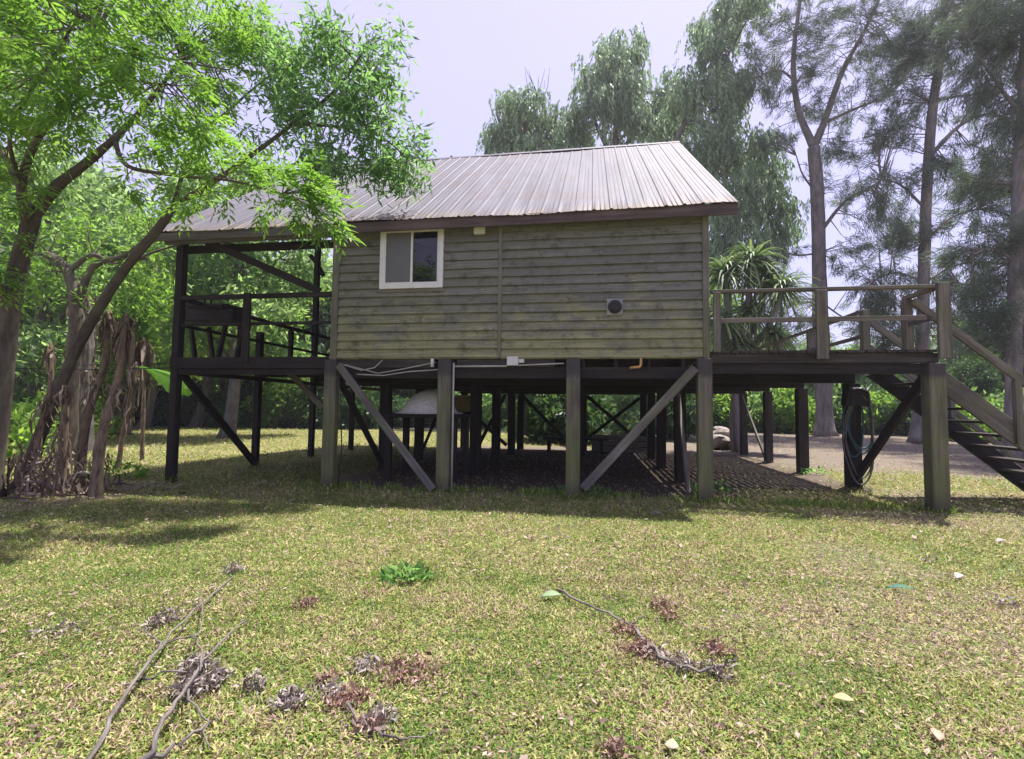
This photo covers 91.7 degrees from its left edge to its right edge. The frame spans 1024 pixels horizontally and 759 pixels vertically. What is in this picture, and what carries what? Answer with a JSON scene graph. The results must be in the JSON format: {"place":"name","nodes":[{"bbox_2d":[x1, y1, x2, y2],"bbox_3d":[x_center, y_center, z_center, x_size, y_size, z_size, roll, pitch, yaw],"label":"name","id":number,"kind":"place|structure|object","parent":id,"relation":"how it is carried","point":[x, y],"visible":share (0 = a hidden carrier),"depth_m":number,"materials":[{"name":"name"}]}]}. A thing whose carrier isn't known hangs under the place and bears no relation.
{"place":"outdoors","nodes":[
{"label":"outdoors","id":0,"kind":"place"},
{"bbox_2d":[454,395,469,411],"bbox_3d":[-1.261,0.641,13.184,0.720,0.440,0.520,0,-3,9],"label":"storage box","id":1,"kind":"object","parent":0,"point":[461,403],"visible":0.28,"depth_m":12.95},
{"bbox_2d":[0,425,1023,758],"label":"grass","id":2,"kind":"structure","parent":0,"point":[78,573],"depth_m":3.63,"materials":[{"name":"plant"}]},
{"bbox_2d":[664,739,678,748],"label":"fallen leaf","id":3,"kind":"object","parent":2,"relation":"on","point":[671,743],"visible":1,"depth_m":2.18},
{"bbox_2d":[930,728,943,740],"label":"fallen leaf","id":4,"kind":"object","parent":2,"relation":"on","point":[938,735],"visible":1,"depth_m":2.27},
{"bbox_2d":[0,424,1023,758],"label":"ground","id":5,"kind":"structure","parent":0,"point":[824,450],"depth_m":4.75,"materials":[{"name":"plant"}]},
{"bbox_2d":[8,381,45,439],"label":"shrub","id":6,"kind":"object","parent":5,"relation":"on","point":[18,397],"visible":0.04,"depth_m":18.84,"materials":[{"name":"green plant"}]},
{"bbox_2d":[14,325,47,399],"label":"wood tree","id":7,"kind":"object","parent":5,"relation":"on","point":[19,382],"visible":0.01,"depth_m":31.57,"materials":[{"name":"green plant"}]},
{"bbox_2d":[6,400,57,457],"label":"plant","id":8,"kind":"object","parent":5,"relation":"on","point":[22,431],"visible":0.51,"depth_m":13.53,"materials":[{"name":"green plant"}]},
{"bbox_2d":[29,342,58,492],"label":"dry stalk","id":9,"kind":"object","parent":5,"relation":"on","point":[49,354],"visible":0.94,"depth_m":8.32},
{"bbox_2d":[8,387,103,446],"bbox_3d":[-15.329,1.212,16.857,2.721,2.381,2.630,0,-3,16],"label":"shrub","id":10,"kind":"object","parent":5,"relation":"on","point":[29,409],"visible":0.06,"depth_m":16.38,"materials":[{"name":"green plant"}]},
{"bbox_2d":[26,619,87,643],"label":"leaf clump","id":11,"kind":"object","parent":5,"relation":"on","point":[54,632],"visible":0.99,"depth_m":3.19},
{"bbox_2d":[43,385,72,493],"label":"dry stalk","id":12,"kind":"object","parent":5,"relation":"on","point":[64,440],"visible":0.92,"depth_m":7.97,"materials":[{"name":"plant"}]},
{"bbox_2d":[0,130,148,401],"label":"tree","id":13,"kind":"object","parent":5,"relation":"on","point":[43,332],"visible":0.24,"depth_m":20.38,"materials":[{"name":"green plant"}]},
{"bbox_2d":[66,292,95,452],"bbox_3d":[-13.035,-0.260,15.031,0.845,4.943,0.738,-1,-4,25],"label":"shaggy trunk","id":14,"kind":"object","parent":5,"relation":"on","point":[86,377],"visible":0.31,"depth_m":14.93,"materials":[{"name":"brown plant"}]},
{"bbox_2d":[0,153,171,384],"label":"tree","id":15,"kind":"object","parent":5,"relation":"on","point":[105,186],"visible":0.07,"depth_m":27.50,"materials":[{"name":"green plant"}]},
{"bbox_2d":[1,443,184,501],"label":"dead leaf heap","id":16,"kind":"object","parent":5,"relation":"on","point":[31,479],"visible":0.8,"depth_m":7.95,"materials":[{"name":"brown plant"}]},
{"bbox_2d":[72,309,118,485],"bbox_3d":[-7.533,0.371,8.996,0.600,3.304,0.390,1,-3,0],"label":"dry stalk","id":17,"kind":"object","parent":5,"relation":"on","point":[107,327],"visible":0.91,"depth_m":8.95,"materials":[{"name":"plant"}]},
{"bbox_2d":[0,182,192,458],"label":"twisted tree","id":18,"kind":"object","parent":5,"relation":"on","point":[76,292],"visible":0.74,"depth_m":13.61,"materials":[{"name":"green plant"}]},
{"bbox_2d":[25,159,177,423],"bbox_3d":[-27.602,-6.122,34.024,10.803,18.979,11.728,4,-4,-43],"label":"tree","id":19,"kind":"object","parent":5,"relation":"on","point":[136,209],"visible":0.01,"depth_m":34.07,"materials":[{"name":"green plant"}]},
{"bbox_2d":[94,396,127,437],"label":"plant","id":20,"kind":"object","parent":5,"relation":"on","point":[112,431],"visible":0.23,"depth_m":20.25,"materials":[{"name":"green plant"}]},
{"bbox_2d":[88,313,139,499],"bbox_3d":[-6.329,0.456,7.923,0.590,3.044,0.405,-1,-4,24],"label":"dry stalk","id":21,"kind":"object","parent":5,"relation":"on","point":[125,338],"visible":0.98,"depth_m":7.87,"materials":[{"name":"plant"}]},
{"bbox_2d":[86,460,149,479],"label":"plant","id":22,"kind":"object","parent":5,"relation":"on","point":[141,473],"visible":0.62,"depth_m":9.90,"materials":[{"name":"green plant"}]},
{"bbox_2d":[95,390,146,425],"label":"shrub","id":23,"kind":"object","parent":5,"relation":"on","point":[136,412],"visible":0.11,"depth_m":31.92,"materials":[{"name":"green plant"}]},
{"bbox_2d":[42,223,206,434],"bbox_3d":[-18.643,-2.386,24.312,7.268,10.414,6.274,1,-3,-6],"label":"tree","id":24,"kind":"object","parent":5,"relation":"on","point":[141,327],"visible":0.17,"depth_m":23.56,"materials":[{"name":"green plant"}]},
{"bbox_2d":[116,362,140,467],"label":"dry stalk","id":25,"kind":"object","parent":5,"relation":"on","point":[124,428],"visible":0.91,"depth_m":11.35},
{"bbox_2d":[86,206,219,428],"bbox_3d":[-21.971,-3.811,30.519,9.180,14.001,7.925,-1,-4,31],"label":"tree","id":26,"kind":"object","parent":5,"relation":"on","point":[150,405],"visible":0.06,"depth_m":29.97,"materials":[{"name":"green plant"}]},
{"bbox_2d":[126,337,192,460],"bbox_3d":[-8.861,0.529,12.476,2.699,3.347,0.622,-1,-4,30],"label":"banana plant","id":27,"kind":"object","parent":5,"relation":"on","point":[144,353],"visible":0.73,"depth_m":12.93,"materials":[{"name":"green plant"}]},
{"bbox_2d":[135,393,190,426],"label":"shrub","id":28,"kind":"object","parent":5,"relation":"on","point":[164,413],"visible":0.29,"depth_m":32.38,"materials":[{"name":"green plant"}]},
{"bbox_2d":[0,0,365,497],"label":"leafy tree","id":29,"kind":"object","parent":5,"relation":"on","point":[23,18],"visible":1,"depth_m":6.88,"materials":[{"name":"green plant"}]},
{"bbox_2d":[152,376,218,425],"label":"shrub","id":30,"kind":"object","parent":5,"relation":"on","point":[192,401],"visible":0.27,"depth_m":32.99,"materials":[{"name":"green plant"}]},
{"bbox_2d":[154,199,282,426],"bbox_3d":[-20.653,-4.949,33.639,10.164,16.695,9.362,0,-3,15],"label":"tree","id":31,"kind":"object","parent":5,"relation":"on","point":[198,419],"visible":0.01,"depth_m":32.82,"materials":[{"name":"green plant"}]},
{"bbox_2d":[193,266,252,394],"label":"wood tree","id":32,"kind":"object","parent":5,"relation":"on","point":[220,384],"visible":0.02,"depth_m":36.90,"materials":[{"name":"green plant"}]},
{"bbox_2d":[10,0,439,488],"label":"leaning tree","id":33,"kind":"object","parent":5,"relation":"on","point":[346,102],"visible":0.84,"depth_m":8.70,"materials":[{"name":"green plant"}]},
{"bbox_2d":[126,133,332,438],"bbox_3d":[-12.317,-4.363,22.916,8.282,14.442,8.991,1,-3,0],"label":"tree","id":34,"kind":"object","parent":5,"relation":"on","point":[204,280],"visible":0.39,"depth_m":21.59,"materials":[{"name":"green plant"}]},
{"bbox_2d":[203,384,266,427],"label":"shrub","id":35,"kind":"object","parent":5,"relation":"on","point":[218,400],"visible":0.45,"depth_m":31.93,"materials":[{"name":"green plant"}]},
{"bbox_2d":[226,375,269,426],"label":"shrub","id":36,"kind":"object","parent":5,"relation":"on","point":[247,385],"visible":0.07,"depth_m":33.63,"materials":[{"name":"green plant"}]},
{"bbox_2d":[238,386,308,428],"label":"shrub","id":37,"kind":"object","parent":5,"relation":"on","point":[272,414],"visible":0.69,"depth_m":31.79,"materials":[{"name":"green plant"}]},
{"bbox_2d":[227,260,330,426],"bbox_3d":[-15.975,-2.482,33.929,7.595,11.809,8.798,3,-4,-40],"label":"tree","id":38,"kind":"object","parent":5,"relation":"on","point":[276,395],"visible":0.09,"depth_m":32.13,"materials":[{"name":"green plant"}]},
{"bbox_2d":[264,683,313,714],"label":"leaf clump","id":39,"kind":"object","parent":5,"relation":"on","point":[289,698],"visible":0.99,"depth_m":2.46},
{"bbox_2d":[256,249,332,397],"bbox_3d":[-15.337,-3.776,37.507,8.642,14.867,9.382,2,-4,-25],"label":"tree","id":40,"kind":"object","parent":5,"relation":"on","point":[325,263],"visible":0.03,"depth_m":36.28,"materials":[{"name":"green plant"}]},
{"bbox_2d":[278,391,323,428],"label":"shrub","id":41,"kind":"object","parent":5,"relation":"on","point":[296,420],"visible":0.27,"depth_m":32.23,"materials":[{"name":"green plant"}]},
{"bbox_2d":[287,592,318,610],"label":"leaf clump","id":42,"kind":"object","parent":5,"relation":"on","point":[313,598],"visible":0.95,"depth_m":3.67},
{"bbox_2d":[295,394,342,428],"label":"shrub","id":43,"kind":"object","parent":5,"relation":"on","point":[319,419],"visible":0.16,"depth_m":31.60,"materials":[{"name":"green plant"}]},
{"bbox_2d":[294,276,345,425],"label":"tree","id":44,"kind":"object","parent":5,"relation":"on","point":[324,315],"visible":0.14,"depth_m":34.24,"materials":[{"name":"green plant"}]},
{"bbox_2d":[315,383,379,429],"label":"shrub","id":45,"kind":"object","parent":5,"relation":"on","point":[373,396],"visible":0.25,"depth_m":31.84,"materials":[{"name":"green plant"}]},
{"bbox_2d":[343,651,384,680],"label":"leaf clump","id":46,"kind":"object","parent":5,"relation":"on","point":[365,661],"visible":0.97,"depth_m":2.80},
{"bbox_2d":[313,663,439,740],"bbox_3d":[-0.764,1.569,2.424,0.877,0.115,0.311,-2,-4,39],"label":"fallen branch","id":47,"kind":"object","parent":5,"relation":"on","point":[372,718],"visible":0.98,"depth_m":2.40,"materials":[{"name":"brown wood"}]},
{"bbox_2d":[354,393,409,427],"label":"shrub","id":48,"kind":"object","parent":5,"relation":"on","point":[397,405],"visible":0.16,"depth_m":34.00,"materials":[{"name":"green plant"}]},
{"bbox_2d":[393,389,415,426],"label":"shrub","id":49,"kind":"object","parent":5,"relation":"on","point":[412,393],"visible":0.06,"depth_m":37.68,"materials":[{"name":"green plant"}]},
{"bbox_2d":[378,558,434,586],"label":"green sprig","id":50,"kind":"object","parent":5,"relation":"on","point":[388,570],"visible":1,"depth_m":4.26,"materials":[{"name":"green plant"}]},
{"bbox_2d":[371,646,446,689],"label":"leaf clump","id":51,"kind":"object","parent":5,"relation":"on","point":[395,670],"visible":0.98,"depth_m":2.75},
{"bbox_2d":[381,413,472,483],"bbox_3d":[-1.754,1.420,10.435,1.600,1.406,1.200,0,-3,9],"label":"work table","id":52,"kind":"object","parent":5,"relation":"on","point":[389,417],"visible":0.63,"depth_m":10.04,"materials":[{"name":"wood"}]},
{"bbox_2d":[394,390,462,413],"bbox_3d":[-1.743,0.472,10.489,1.440,0.504,1.440,1,-3,0],"label":"dome cover","id":53,"kind":"object","parent":52,"relation":"on","point":[423,402],"visible":0.82,"depth_m":10.06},
{"bbox_2d":[154,140,737,501],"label":"stilt house","id":54,"kind":"structure","parent":5,"relation":"on","point":[576,276],"depth_m":9.03,"materials":[{"name":"paint"}]},
{"bbox_2d":[15,367,170,369],"bbox_3d":[-8.229,-0.230,9.172,3.501,0.119,0.017,2,-3,-18],"label":"wire","id":55,"kind":"object","parent":54,"relation":"attached to","point":[91,369],"visible":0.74,"depth_m":9.28,"materials":[{"name":"black plastic"}]},
{"bbox_2d":[16,363,169,364],"bbox_3d":[-8.233,-0.322,9.177,3.502,0.125,0.017,2,-3,-18],"label":"wire","id":56,"kind":"object","parent":54,"relation":"attached to","point":[97,364],"visible":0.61,"depth_m":9.31,"materials":[{"name":"black plastic"}]},
{"bbox_2d":[185,300,251,356],"bbox_3d":[-6.246,-1.045,10.529,1.516,1.386,0.500,-1,-4,23],"label":"porch barbecue","id":57,"kind":"object","parent":54,"relation":"on","point":[210,312],"visible":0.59,"depth_m":10.34,"materials":[{"name":"metal"}]},
{"bbox_2d":[376,229,444,292],"bbox_3d":[-1.847,-2.199,9.088,1.296,1.219,0.073,0,-3,9],"label":"window","id":58,"kind":"structure","parent":54,"relation":"in","point":[411,260],"depth_m":9.06,"materials":[{"name":"white glass"}]},
{"bbox_2d":[459,391,507,427],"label":"shrub","id":59,"kind":"object","parent":5,"relation":"on","point":[486,408],"visible":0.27,"depth_m":35.17,"materials":[{"name":"green plant"}]},
{"bbox_2d":[501,398,515,427],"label":"shrub","id":60,"kind":"object","parent":5,"relation":"on","point":[506,412],"visible":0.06,"depth_m":36.19,"materials":[{"name":"green plant"}]},
{"bbox_2d":[0,426,1023,758],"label":"fallen leaves","id":61,"kind":"object","parent":5,"relation":"on","point":[96,634],"depth_m":2.98,"materials":[{"name":"plant"}]},
{"bbox_2d":[475,68,579,154],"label":"weeping tree","id":62,"kind":"object","parent":5,"relation":"on","point":[519,125],"visible":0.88,"depth_m":37.25,"materials":[{"name":"green plant"}]},
{"bbox_2d":[504,394,564,440],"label":"shrub","id":63,"kind":"object","parent":5,"relation":"on","point":[535,396],"visible":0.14,"depth_m":21.98,"materials":[{"name":"green plant"}]},
{"bbox_2d":[515,394,616,444],"bbox_3d":[2.553,1.069,21.899,4.725,3.835,4.806,2,-4,-22],"label":"shrub","id":64,"kind":"object","parent":5,"relation":"on","point":[597,417],"visible":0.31,"depth_m":20.98,"materials":[{"name":"green plant"}]},
{"bbox_2d":[543,436,607,452],"bbox_3d":[2.180,2.266,17.191,2.200,0.520,0.500,0,-3,9],"label":"bench","id":65,"kind":"object","parent":5,"relation":"on","point":[549,439],"visible":0.87,"depth_m":17.04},
{"bbox_2d":[543,483,613,495],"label":"plant","id":66,"kind":"object","parent":5,"relation":"on","point":[551,488],"visible":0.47,"depth_m":8.80,"materials":[{"name":"green plant"}]},
{"bbox_2d":[595,726,635,758],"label":"leaf clump","id":67,"kind":"object","parent":5,"relation":"on","point":[614,745],"visible":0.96,"depth_m":2.14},
{"bbox_2d":[603,395,639,434],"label":"shrub","id":68,"kind":"object","parent":5,"relation":"on","point":[621,402],"visible":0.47,"depth_m":28.07,"materials":[{"name":"green plant"}]},
{"bbox_2d":[592,435,655,452],"bbox_3d":[3.971,2.264,17.641,2.260,0.580,0.630,0,-3,9],"label":"plank crate","id":69,"kind":"object","parent":5,"relation":"on","point":[610,445],"visible":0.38,"depth_m":17.39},
{"bbox_2d":[554,22,706,147],"bbox_3d":[9.001,-12.015,38.672,12.463,31.601,6.179,1,-3,0],"label":"weeping tree","id":70,"kind":"object","parent":5,"relation":"on","point":[615,97],"visible":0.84,"depth_m":38.15,"materials":[{"name":"green plant"}]},
{"bbox_2d":[557,588,744,685],"bbox_3d":[0.962,1.655,3.432,0.818,0.100,1.539,2,-3,-15],"label":"fallen branch","id":71,"kind":"object","parent":5,"relation":"on","point":[649,648],"visible":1,"depth_m":3.03,"materials":[{"name":"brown wood"}]},
{"bbox_2d":[624,393,716,439],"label":"shrub","id":72,"kind":"object","parent":5,"relation":"on","point":[691,414],"visible":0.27,"depth_m":23.89,"materials":[{"name":"green plant"}]},
{"bbox_2d":[690,477,732,492],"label":"plant","id":73,"kind":"object","parent":5,"relation":"on","point":[721,487],"visible":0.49,"depth_m":9.01,"materials":[{"name":"green plant"}]},
{"bbox_2d":[713,443,721,449],"bbox_3d":[7.859,2.561,19.296,0.588,0.401,0.560,-1,-4,27],"label":"rock","id":74,"kind":"object","parent":5,"relation":"on","point":[716,446],"visible":0.4,"depth_m":19.09,"materials":[{"name":"stone"}]},
{"bbox_2d":[713,434,729,445],"bbox_3d":[8.048,2.345,19.240,0.817,0.453,0.647,-1,-4,32],"label":"rock","id":75,"kind":"object","parent":74,"relation":"on","point":[721,440],"visible":0.76,"depth_m":18.99,"materials":[{"name":"stone"}]},
{"bbox_2d":[713,394,730,427],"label":"shrub","id":76,"kind":"object","parent":5,"relation":"on","point":[718,424],"visible":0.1,"depth_m":36.56,"materials":[{"name":"green plant"}]},
{"bbox_2d":[713,394,749,429],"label":"shrub","id":77,"kind":"object","parent":5,"relation":"on","point":[720,399],"visible":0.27,"depth_m":36.37,"materials":[{"name":"green plant"}]},
{"bbox_2d":[654,0,809,289],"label":"weeping tree","id":78,"kind":"object","parent":5,"relation":"on","point":[756,180],"visible":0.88,"depth_m":33.06,"materials":[{"name":"green plant"}]},
{"bbox_2d":[709,278,764,349],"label":"tree","id":79,"kind":"object","parent":5,"relation":"on","point":[722,303],"visible":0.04,"depth_m":42.38,"materials":[{"name":"green plant"}]},
{"bbox_2d":[725,388,791,432],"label":"shrub","id":80,"kind":"object","parent":5,"relation":"on","point":[755,404],"visible":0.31,"depth_m":34.09,"materials":[{"name":"green plant"}]},
{"bbox_2d":[709,239,830,452],"bbox_3d":[9.044,-1.313,18.716,5.076,8.188,3.964,1,-3,0],"label":"spiky plant","id":81,"kind":"object","parent":5,"relation":"on","point":[753,270],"visible":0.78,"depth_m":18.53,"materials":[{"name":"green plant"}]},
{"bbox_2d":[731,240,836,349],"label":"casuarina tree","id":82,"kind":"object","parent":5,"relation":"on","point":[799,344],"visible":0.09,"depth_m":43.29,"materials":[{"name":"green plant"}]},
{"bbox_2d":[772,386,815,433],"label":"shrub","id":83,"kind":"object","parent":5,"relation":"on","point":[786,415],"visible":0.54,"depth_m":32.97,"materials":[{"name":"green plant"}]},
{"bbox_2d":[667,282,952,514],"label":"side deck","id":84,"kind":"structure","parent":5,"relation":"on","point":[740,373],"depth_m":7.98,"materials":[{"name":"wood"}]},
{"bbox_2d":[841,387,870,406],"bbox_3d":[6.825,0.349,9.866,0.484,0.391,0.220,0,-3,9],"label":"draped cloth","id":85,"kind":"object","parent":84,"relation":"hanging from","point":[851,396],"visible":1,"depth_m":9.79,"materials":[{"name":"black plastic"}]},
{"bbox_2d":[842,405,871,457],"bbox_3d":[6.827,0.922,9.812,0.588,1.254,0.073,0,-3,9],"label":"garden hose","id":86,"kind":"object","parent":84,"relation":"hanging from","point":[855,445],"visible":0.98,"depth_m":9.79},
{"bbox_2d":[842,395,873,485],"bbox_3d":[6.801,1.185,9.770,0.575,1.784,0.073,0,-3,9],"label":"garden hose","id":87,"kind":"object","parent":84,"relation":"hanging from","point":[847,414],"visible":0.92,"depth_m":9.75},
{"bbox_2d":[800,466,829,473],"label":"plant","id":88,"kind":"object","parent":5,"relation":"on","point":[803,471],"visible":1,"depth_m":11.99,"materials":[{"name":"green plant"}]},
{"bbox_2d":[796,326,843,391],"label":"wood tree","id":89,"kind":"object","parent":5,"relation":"on","point":[834,348],"visible":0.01,"depth_m":45.19,"materials":[{"name":"green plant"}]},
{"bbox_2d":[736,0,944,435],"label":"casuarina tree","id":90,"kind":"object","parent":5,"relation":"on","point":[824,425],"visible":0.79,"depth_m":31.59,"materials":[{"name":"green plant"}]},
{"bbox_2d":[833,382,880,433],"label":"shrub","id":91,"kind":"object","parent":5,"relation":"on","point":[837,406],"visible":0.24,"depth_m":34.61,"materials":[{"name":"green plant"}]},
{"bbox_2d":[833,374,888,431],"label":"shrub","id":92,"kind":"object","parent":5,"relation":"on","point":[870,387],"visible":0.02,"depth_m":35.64,"materials":[{"name":"green plant"}]},
{"bbox_2d":[836,387,909,435],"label":"shrub","id":93,"kind":"object","parent":5,"relation":"on","point":[874,404],"visible":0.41,"depth_m":32.98,"materials":[{"name":"green plant"}]},
{"bbox_2d":[834,250,930,349],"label":"casuarina tree","id":94,"kind":"object","parent":5,"relation":"on","point":[846,306],"visible":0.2,"depth_m":41.44,"materials":[{"name":"green plant"}]},
{"bbox_2d":[864,374,910,395],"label":"shrub","id":95,"kind":"object","parent":5,"relation":"on","point":[903,379],"visible":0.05,"depth_m":36.67,"materials":[{"name":"green plant"}]},
{"bbox_2d":[874,392,911,435],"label":"shrub","id":96,"kind":"object","parent":5,"relation":"on","point":[885,415],"visible":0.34,"depth_m":32.35,"materials":[{"name":"green plant"}]},
{"bbox_2d":[843,0,1020,442],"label":"casuarina tree","id":97,"kind":"object","parent":5,"relation":"on","point":[930,165],"visible":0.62,"depth_m":25.30,"materials":[{"name":"green plant"}]},
{"bbox_2d":[867,298,1023,491],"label":"staircase","id":98,"kind":"structure","parent":5,"relation":"on","point":[1000,423],"depth_m":8.32,"materials":[{"name":"wood"}]},
{"bbox_2d":[914,314,982,372],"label":"wood tree","id":99,"kind":"object","parent":5,"relation":"on","point":[948,362],"visible":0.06,"depth_m":39.79,"materials":[{"name":"green plant"}]},
{"bbox_2d":[906,383,998,424],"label":"shrub","id":100,"kind":"object","parent":5,"relation":"on","point":[973,389],"visible":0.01,"depth_m":29.16,"materials":[{"name":"green plant"}]},
{"bbox_2d":[910,0,1023,458],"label":"casuarina tree","id":101,"kind":"object","parent":5,"relation":"on","point":[1002,34],"visible":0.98,"depth_m":17.59,"materials":[{"name":"green plant"}]},
{"bbox_2d":[947,404,1001,442],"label":"shrub","id":102,"kind":"object","parent":5,"relation":"on","point":[987,429],"visible":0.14,"depth_m":26.05,"materials":[{"name":"green plant"}]},
{"bbox_2d":[946,355,1004,396],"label":"shrub","id":103,"kind":"object","parent":5,"relation":"on","point":[980,380],"visible":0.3,"depth_m":32.57,"materials":[{"name":"green plant"}]},
{"bbox_2d":[987,592,1018,607],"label":"leaf clump","id":104,"kind":"object","parent":5,"relation":"on","point":[1002,600],"visible":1,"depth_m":3.87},
{"bbox_2d":[989,388,1023,421],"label":"shrub","id":105,"kind":"object","parent":5,"relation":"on","point":[1001,402],"visible":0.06,"depth_m":26.83,"materials":[{"name":"green plant"}]},
{"bbox_2d":[0,0,1023,394],"label":"sky","id":106,"kind":"structure","parent":0,"point":[465,50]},
{"bbox_3d":[8.171,2.516,19.627,0.827,0.500,0.898,15,2,1],"label":"rock","id":107,"kind":"object","parent":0,"visible":0},
{"bbox_2d":[713,426,729,436],"bbox_3d":[8.207,2.059,19.471,0.690,0.400,0.732,19,22,35],"label":"rock","id":108,"kind":"object","parent":107,"relation":"on","point":[721,430],"visible":0.69,"depth_m":19.28,"materials":[{"name":"stone"}]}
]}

